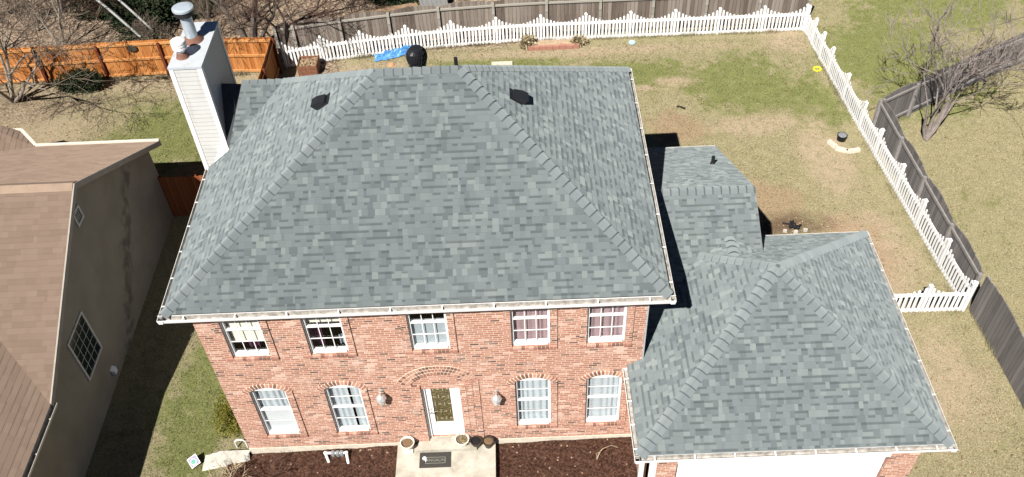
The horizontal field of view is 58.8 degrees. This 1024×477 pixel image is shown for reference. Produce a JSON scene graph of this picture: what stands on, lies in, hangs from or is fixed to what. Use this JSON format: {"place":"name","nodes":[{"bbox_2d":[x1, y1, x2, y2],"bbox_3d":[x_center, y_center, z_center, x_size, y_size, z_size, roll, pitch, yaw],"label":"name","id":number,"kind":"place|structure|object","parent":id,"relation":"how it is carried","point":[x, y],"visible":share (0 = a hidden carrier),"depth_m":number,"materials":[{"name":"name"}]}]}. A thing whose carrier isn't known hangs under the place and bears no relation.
{"place":"outdoors","nodes":[
{"label":"outdoors","id":0,"kind":"place"},
{"bbox_2d":[0,125,172,476],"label":"tan house","id":1,"kind":"structure","parent":0,"point":[84,227],"depth_m":21.97,"materials":[{"name":"paint"}]},
{"bbox_2d":[74,204,83,227],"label":"window","id":2,"kind":"structure","parent":1,"relation":"in","point":[78,217],"depth_m":22.21,"materials":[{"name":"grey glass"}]},
{"bbox_2d":[66,311,102,380],"bbox_3d":[-10.468,2.644,22.288,0.030,1.460,1.060,-2,46,1],"label":"window","id":3,"kind":"structure","parent":1,"relation":"in","point":[83,343],"depth_m":22.28,"materials":[{"name":"grey glass"}]},
{"bbox_2d":[193,0,209,19],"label":"bare tree","id":4,"kind":"object","parent":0,"point":[207,15],"visible":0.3,"depth_m":35.93,"materials":[{"name":"brown plant"}]},
{"bbox_2d":[0,0,1023,476],"bbox_3d":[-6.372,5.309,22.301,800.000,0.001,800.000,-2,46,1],"label":"ground","id":5,"kind":"structure","parent":0,"point":[828,158],"depth_m":29.84,"materials":[{"name":"green plant"}]},
{"bbox_2d":[7,0,73,30],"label":"bare shrub","id":6,"kind":"object","parent":5,"relation":"on","point":[37,28],"visible":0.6,"depth_m":35.53,"materials":[{"name":"beige plant"}]},
{"bbox_2d":[23,0,90,44],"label":"bare tree","id":7,"kind":"object","parent":5,"relation":"on","point":[58,14],"visible":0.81,"depth_m":34.14,"materials":[{"name":"beige plant"}]},
{"bbox_2d":[0,0,131,123],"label":"bare tree","id":8,"kind":"object","parent":5,"relation":"on","point":[9,75],"visible":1,"depth_m":30.32,"materials":[{"name":"beige plant"}]},
{"bbox_2d":[52,66,105,95],"bbox_3d":[-15.760,-5.788,32.926,2.208,1.063,1.081,-2,46,1],"label":"evergreen bush","id":9,"kind":"object","parent":5,"relation":"on","point":[90,87],"visible":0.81,"depth_m":32.83,"materials":[{"name":"green plant"}]},
{"bbox_2d":[67,0,117,20],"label":"evergreen tree","id":10,"kind":"object","parent":5,"relation":"on","point":[83,15],"visible":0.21,"depth_m":36.16,"materials":[{"name":"green plant"}]},
{"bbox_2d":[79,0,157,20],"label":"bare shrub","id":11,"kind":"object","parent":5,"relation":"on","point":[94,8],"visible":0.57,"depth_m":35.04,"materials":[{"name":"brown plant"}]},
{"bbox_2d":[96,0,140,37],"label":"fallen beam","id":12,"kind":"structure","parent":5,"relation":"on","point":[115,15],"depth_m":34.04,"materials":[{"name":"white wood"}]},
{"bbox_2d":[118,0,153,29],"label":"fallen beam","id":13,"kind":"structure","parent":5,"relation":"on","point":[132,11],"depth_m":34.01,"materials":[{"name":"white wood"}]},
{"bbox_2d":[100,0,177,40],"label":"evergreen tree","id":14,"kind":"object","parent":5,"relation":"on","point":[130,17],"visible":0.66,"depth_m":35.02,"materials":[{"name":"green plant"}]},
{"bbox_2d":[0,37,280,83],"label":"board fence","id":15,"kind":"object","parent":5,"relation":"on","point":[150,57],"visible":0.62,"depth_m":33.05,"materials":[{"name":"orange wood"}]},
{"bbox_2d":[126,45,136,51],"bbox_3d":[-13.715,-6.846,32.762,0.380,0.288,0.032,-2,46,1],"label":"fence plaque","id":16,"kind":"object","parent":15,"relation":"attached to","point":[131,48],"visible":1,"depth_m":32.74,"materials":[{"name":"grey metal"}]},
{"bbox_2d":[120,8,175,40],"bbox_3d":[-13.250,-7.641,33.930,2.566,1.885,1.398,16,49,18],"label":"bare shrub","id":17,"kind":"object","parent":5,"relation":"on","point":[143,32],"visible":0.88,"depth_m":33.73,"materials":[{"name":"beige plant"}]},
{"bbox_2d":[158,175,202,215],"bbox_3d":[-9.533,-1.334,27.777,2.140,1.630,0.119,-2,46,1],"label":"board fence","id":18,"kind":"object","parent":5,"relation":"on","point":[180,193],"visible":0.48,"depth_m":27.59,"materials":[{"name":"brown wood"}]},
{"bbox_2d":[160,0,216,22],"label":"evergreen tree","id":19,"kind":"object","parent":5,"relation":"on","point":[170,3],"visible":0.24,"depth_m":35.99,"materials":[{"name":"green plant"}]},
{"bbox_2d":[187,453,200,468],"bbox_3d":[-7.730,5.438,22.104,0.238,0.302,0.289,-30,52,-24],"label":"yard sign","id":20,"kind":"object","parent":5,"relation":"on","point":[193,461],"visible":1,"depth_m":22.06,"materials":[{"name":"white plastic"}]},
{"bbox_2d":[181,0,248,32],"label":"bare shrub","id":21,"kind":"object","parent":5,"relation":"on","point":[208,13],"visible":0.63,"depth_m":34.18,"materials":[{"name":"brown plant"}]},
{"bbox_2d":[202,450,250,470],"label":"concrete curb","id":22,"kind":"structure","parent":5,"relation":"on","point":[213,458],"depth_m":22.10,"materials":[{"name":"beige concrete"}]},
{"bbox_2d":[210,390,244,438],"bbox_3d":[-6.927,4.342,22.509,1.071,1.191,1.028,-2,46,1],"label":"golden arborvitae","id":23,"kind":"object","parent":5,"relation":"on","point":[227,414],"visible":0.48,"depth_m":22.38,"materials":[{"name":"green plant"}]},
{"bbox_2d":[234,439,248,447],"bbox_3d":[-6.663,5.034,22.325,0.300,0.369,0.040,-2,46,1],"label":"pipe hoop","id":24,"kind":"object","parent":5,"relation":"on","point":[240,440],"visible":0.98,"depth_m":22.26,"materials":[{"name":"white plastic"}]},
{"bbox_2d":[210,0,278,36],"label":"bare tree","id":25,"kind":"object","parent":5,"relation":"on","point":[241,33],"visible":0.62,"depth_m":33.58,"materials":[{"name":"brown plant"}]},
{"bbox_2d":[257,38,282,79],"bbox_3d":[-8.501,-3.990,30.391,0.130,1.512,7.490,-2,46,1],"label":"board fence","id":26,"kind":"object","parent":5,"relation":"on","point":[270,68],"visible":0.28,"depth_m":32.33,"materials":[{"name":"orange wood"}]},
{"bbox_2d":[198,0,342,47],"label":"bare tree","id":27,"kind":"object","parent":5,"relation":"on","point":[283,21],"visible":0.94,"depth_m":32.09,"materials":[{"name":"brown plant"}]},
{"bbox_2d":[297,55,320,76],"bbox_3d":[-7.458,-6.329,33.341,0.710,0.430,0.680,-2,46,1],"label":"compost bin","id":28,"kind":"object","parent":5,"relation":"on","point":[305,70],"visible":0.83,"depth_m":33.15,"materials":[{"name":"brown wood"}]},
{"bbox_2d":[298,57,316,65],"bbox_3d":[-7.466,-6.423,33.244,0.702,0.158,0.654,-2,46,1],"label":"leaf pile","id":29,"kind":"object","parent":28,"relation":"in","point":[308,62],"visible":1,"depth_m":33.24,"materials":[{"name":"beige plant"}]},
{"bbox_2d":[225,445,397,476],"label":"mulch bed","id":30,"kind":"object","parent":5,"relation":"on","point":[377,461],"visible":0.94,"depth_m":21.94,"materials":[{"name":"brown wood"}]},
{"bbox_2d":[203,454,249,476],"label":"dry shrub","id":31,"kind":"object","parent":30,"relation":"on","point":[220,465],"visible":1,"depth_m":21.54,"materials":[{"name":"beige plant"}]},
{"bbox_2d":[244,452,289,476],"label":"dark shrub","id":32,"kind":"object","parent":30,"relation":"on","point":[273,474],"visible":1,"depth_m":21.50,"materials":[{"name":"plant"}]},
{"bbox_2d":[324,450,349,463],"bbox_3d":[-4.234,5.290,21.939,0.624,0.283,0.277,-2,46,1],"label":"pipe manifold","id":33,"kind":"object","parent":30,"relation":"on","point":[338,453],"visible":1,"depth_m":21.91,"materials":[{"name":"white plastic"}]},
{"bbox_2d":[342,0,387,14],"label":"bare shrub","id":34,"kind":"object","parent":5,"relation":"on","point":[351,3],"visible":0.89,"depth_m":34.79,"materials":[{"name":"brown plant"}]},
{"bbox_2d":[368,0,405,7],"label":"evergreen tree","id":35,"kind":"object","parent":5,"relation":"on","point":[393,3],"visible":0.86,"depth_m":36.25,"materials":[{"name":"green plant"}]},
{"bbox_2d":[364,2,419,10],"bbox_3d":[-4.409,-9.172,36.077,2.904,0.305,0.312,-11,46,-8],"label":"log","id":36,"kind":"object","parent":5,"relation":"on","point":[386,7],"visible":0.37,"depth_m":35.89,"materials":[{"name":"brown wood"}]},
{"bbox_2d":[374,44,412,61],"bbox_3d":[-4.429,-6.981,33.869,1.551,0.346,0.422,-14,47,-10],"label":"tarp","id":37,"kind":"object","parent":5,"relation":"on","point":[392,53],"visible":0.86,"depth_m":33.83,"materials":[{"name":"blue plastic"}]},
{"bbox_2d":[398,0,418,5],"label":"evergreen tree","id":38,"kind":"object","parent":5,"relation":"on","point":[411,1],"visible":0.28,"depth_m":36.07,"materials":[{"name":"green plant"}]},
{"bbox_2d":[419,0,448,13],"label":"metal sheet","id":39,"kind":"object","parent":5,"relation":"on","point":[432,2],"visible":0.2,"depth_m":35.52,"materials":[{"name":"white metal"}]},
{"bbox_2d":[396,436,495,476],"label":"porch slab","id":40,"kind":"structure","parent":5,"relation":"on","point":[469,460],"depth_m":21.66,"materials":[{"name":"concrete"}]},
{"bbox_2d":[400,436,413,453],"bbox_3d":[-2.497,4.973,21.792,0.350,0.325,0.346,-2,46,1],"label":"urn","id":41,"kind":"object","parent":40,"relation":"on","point":[407,444],"visible":1,"depth_m":21.74,"materials":[{"name":"ceramic"}]},
{"bbox_2d":[419,452,450,467],"bbox_3d":[-1.831,5.280,21.674,0.750,0.017,0.405,-2,46,1],"label":"doormat","id":42,"kind":"object","parent":40,"relation":"on","point":[437,459],"visible":1,"depth_m":21.66,"materials":[{"name":"rubber"}]},
{"bbox_2d":[455,432,469,446],"bbox_3d":[-1.178,4.861,21.750,0.379,0.451,0.383,-2,46,1],"label":"urn","id":43,"kind":"object","parent":40,"relation":"on","point":[461,439],"visible":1,"depth_m":21.71,"materials":[{"name":"ceramic"}]},
{"bbox_2d":[470,436,481,448],"bbox_3d":[-0.858,4.917,21.829,0.280,0.235,0.277,-2,46,1],"label":"flower pot","id":44,"kind":"object","parent":40,"relation":"on","point":[475,441],"visible":1,"depth_m":21.77,"materials":[{"name":"black ceramic"}]},
{"bbox_2d":[482,435,493,448],"bbox_3d":[-0.568,4.913,21.820,0.280,0.235,0.277,-2,46,1],"label":"flower pot","id":45,"kind":"object","parent":40,"relation":"on","point":[488,441],"visible":1,"depth_m":21.77,"materials":[{"name":"ceramic"}]},
{"bbox_2d":[492,61,512,65],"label":"slab","id":46,"kind":"structure","parent":5,"relation":"on","point":[506,63],"depth_m":33.30,"materials":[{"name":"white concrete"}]},
{"bbox_2d":[17,7,1023,476],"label":"fallen leaves","id":47,"kind":"object","parent":5,"relation":"on","point":[763,203],"visible":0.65,"depth_m":27.25,"materials":[{"name":"brown plant"}]},
{"bbox_2d":[517,34,537,49],"bbox_3d":[0.575,-7.328,33.907,0.638,0.762,0.811,33,56,30],"label":"dry grass clump","id":48,"kind":"object","parent":5,"relation":"on","point":[525,42],"visible":1,"depth_m":33.82,"materials":[{"name":"plant"}]},
{"bbox_2d":[272,0,811,59],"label":"board fence","id":49,"kind":"object","parent":5,"relation":"on","point":[553,10],"visible":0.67,"depth_m":34.08,"materials":[{"name":"wood"}]},
{"bbox_2d":[279,4,808,68],"bbox_3d":[1.256,-7.715,33.795,19.481,1.140,0.743,-5,46,-2],"label":"picket fence","id":50,"kind":"object","parent":5,"relation":"on","point":[629,20],"visible":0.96,"depth_m":33.86,"materials":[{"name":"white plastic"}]},
{"bbox_2d":[527,39,578,50],"bbox_3d":[1.523,-7.289,34.037,2.000,0.180,0.529,-2,46,1],"label":"brick planter","id":51,"kind":"object","parent":5,"relation":"on","point":[561,44],"visible":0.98,"depth_m":33.90,"materials":[{"name":"brick"}]},
{"bbox_2d":[156,2,957,476],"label":"brick house","id":52,"kind":"structure","parent":5,"relation":"on","point":[418,250],"depth_m":18.86,"materials":[{"name":"grey"}]},
{"bbox_2d":[219,320,269,355],"bbox_3d":[-5.594,1.850,18.993,0.813,1.630,0.286,-2,46,1],"label":"window","id":53,"kind":"structure","parent":52,"relation":"in","point":[242,331],"depth_m":19.18,"materials":[{"name":"white plastic"}]},
{"bbox_2d":[250,388,299,433],"bbox_3d":[-5.467,3.922,21.050,0.802,1.952,0.185,-2,46,1],"label":"window","id":54,"kind":"structure","parent":52,"relation":"in","point":[276,417],"depth_m":21.18,"materials":[{"name":"white glass"}]},
{"bbox_2d":[301,317,348,352],"bbox_3d":[-3.917,1.785,18.974,0.813,1.630,0.280,-2,46,1],"label":"window","id":55,"kind":"structure","parent":52,"relation":"in","point":[314,326],"depth_m":19.21,"materials":[{"name":"white plastic"}]},
{"bbox_2d":[324,385,369,431],"bbox_3d":[-3.791,3.860,21.029,0.802,1.952,0.171,-2,46,1],"label":"window","id":56,"kind":"structure","parent":52,"relation":"in","point":[338,397],"depth_m":21.19,"materials":[{"name":"white glass"}]},
{"bbox_2d":[406,312,449,348],"bbox_3d":[-1.752,1.747,18.905,0.813,1.630,0.142,-2,46,1],"label":"window","id":57,"kind":"structure","parent":52,"relation":"in","point":[432,333],"depth_m":19.20,"materials":[{"name":"white glass"}]},
{"bbox_2d":[421,388,464,436],"bbox_3d":[-1.590,4.052,21.273,0.867,2.084,0.144,-2,46,1],"label":"front door","id":58,"kind":"structure","parent":52,"relation":"in","point":[442,406],"depth_m":21.31,"materials":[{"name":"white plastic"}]},
{"bbox_2d":[510,308,549,345],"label":"window","id":59,"kind":"structure","parent":52,"relation":"in","point":[528,326],"depth_m":19.16,"materials":[{"name":"white glass"}]},
{"bbox_2d":[515,378,550,424],"bbox_3d":[0.489,3.684,20.990,0.802,1.952,0.182,-2,46,1],"label":"window","id":60,"kind":"structure","parent":52,"relation":"in","point":[533,395],"depth_m":21.15,"materials":[{"name":"white glass"}]},
{"bbox_2d":[585,375,621,421],"bbox_3d":[2.093,3.620,20.973,0.802,1.952,0.178,-2,46,1],"label":"window","id":61,"kind":"structure","parent":52,"relation":"in","point":[603,392],"depth_m":21.13,"materials":[{"name":"white glass"}]},
{"bbox_2d":[586,305,627,342],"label":"window","id":62,"kind":"structure","parent":52,"relation":"in","point":[604,323],"depth_m":19.15,"materials":[{"name":"white glass"}]},
{"bbox_2d":[675,454,891,476],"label":"garage door","id":63,"kind":"structure","parent":52,"relation":"in","point":[868,465],"depth_m":19.54,"materials":[{"name":"white plastic"}]},
{"bbox_2d":[496,437,636,476],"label":"mulch bed","id":64,"kind":"object","parent":5,"relation":"on","point":[562,458],"visible":0.98,"depth_m":21.79,"materials":[{"name":"brown wood"}]},
{"bbox_2d":[568,34,588,46],"bbox_3d":[2.503,-7.386,33.967,0.788,0.615,0.576,-14,47,-10],"label":"dry grass clump","id":65,"kind":"object","parent":5,"relation":"on","point":[580,40],"visible":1,"depth_m":33.85,"materials":[{"name":"plant"}]},
{"bbox_2d":[782,220,801,229],"bbox_3d":[8.337,-0.416,27.009,0.366,0.152,0.501,-27,51,-22],"label":"charred wood","id":66,"kind":"object","parent":5,"relation":"on","point":[792,224],"visible":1,"depth_m":26.93,"materials":[{"name":"black wood"}]},
{"bbox_2d":[813,66,821,71],"bbox_3d":[10.905,-6.058,32.464,0.319,0.070,0.318,-2,46,1],"label":"toy ring","id":67,"kind":"object","parent":5,"relation":"on","point":[814,67],"visible":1,"depth_m":32.43,"materials":[{"name":"yellow plastic"}]},
{"bbox_2d":[827,139,837,148],"bbox_3d":[10.430,-3.078,29.562,0.158,0.100,0.360,-23,49,-19],"label":"edging stone","id":68,"kind":"object","parent":5,"relation":"on","point":[831,143],"visible":1,"depth_m":29.53,"materials":[{"name":"beige stone"}]},
{"bbox_2d":[835,146,847,152],"bbox_3d":[10.654,-2.880,29.360,0.380,0.100,0.159,16,49,18],"label":"edging stone","id":69,"kind":"object","parent":5,"relation":"on","point":[841,149],"visible":1,"depth_m":29.32,"materials":[{"name":"beige stone"}]},
{"bbox_2d":[837,132,847,141],"bbox_3d":[10.788,-3.324,29.705,0.330,0.215,0.327,-2,46,1],"label":"fire pit","id":70,"kind":"object","parent":5,"relation":"on","point":[842,136],"visible":1,"depth_m":29.63,"materials":[{"name":"black metal"}]},
{"bbox_2d":[847,147,860,153],"bbox_3d":[11.003,-2.838,29.302,0.440,0.100,0.162,-8,46,-5],"label":"edging stone","id":71,"kind":"object","parent":5,"relation":"on","point":[854,150],"visible":1,"depth_m":29.26,"materials":[{"name":"beige stone"}]},
{"bbox_2d":[803,5,978,302],"bbox_3d":[11.600,-3.349,29.043,0.163,1.140,13.730,-5,46,-2],"label":"picket fence","id":72,"kind":"object","parent":5,"relation":"on","point":[922,204],"visible":0.98,"depth_m":28.24,"materials":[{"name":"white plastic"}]},
{"bbox_2d":[870,99,983,307],"bbox_3d":[12.041,-1.326,26.783,0.120,1.530,7.547,-4,46,-1],"label":"board fence","id":73,"kind":"object","parent":5,"relation":"on","point":[901,148],"visible":0.73,"depth_m":26.41,"materials":[{"name":"grey wood"}]},
{"bbox_2d":[894,283,977,312],"bbox_3d":[10.398,1.605,24.286,3.700,1.140,0.114,-2,46,1],"label":"picket fence","id":74,"kind":"object","parent":5,"relation":"on","point":[927,294],"visible":0.52,"depth_m":24.27,"materials":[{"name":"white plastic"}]},
{"bbox_2d":[863,0,1023,140],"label":"bare tree","id":75,"kind":"object","parent":5,"relation":"on","point":[930,131],"visible":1,"depth_m":27.90,"materials":[{"name":"brown plant"}]},
{"bbox_2d":[882,33,1023,118],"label":"board fence","id":76,"kind":"object","parent":5,"relation":"on","point":[907,100],"visible":0.66,"depth_m":30.37,"materials":[{"name":"grey wood"}]},
{"bbox_2d":[969,276,1023,407],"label":"board fence","id":77,"kind":"object","parent":5,"relation":"on","point":[990,310],"visible":1,"depth_m":23.14,"materials":[{"name":"wood"}]},
{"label":"log","id":78,"kind":"object","parent":5,"relation":"on","visible":0},
{"bbox_2d":[350,3,416,16],"bbox_3d":[-5.012,-8.895,35.487,2.645,0.249,0.228,-12,46,-8],"label":"log","id":79,"kind":"object","parent":78,"relation":"on","point":[394,7],"visible":0.45,"depth_m":35.46,"materials":[{"name":"brown wood"}]}
]}

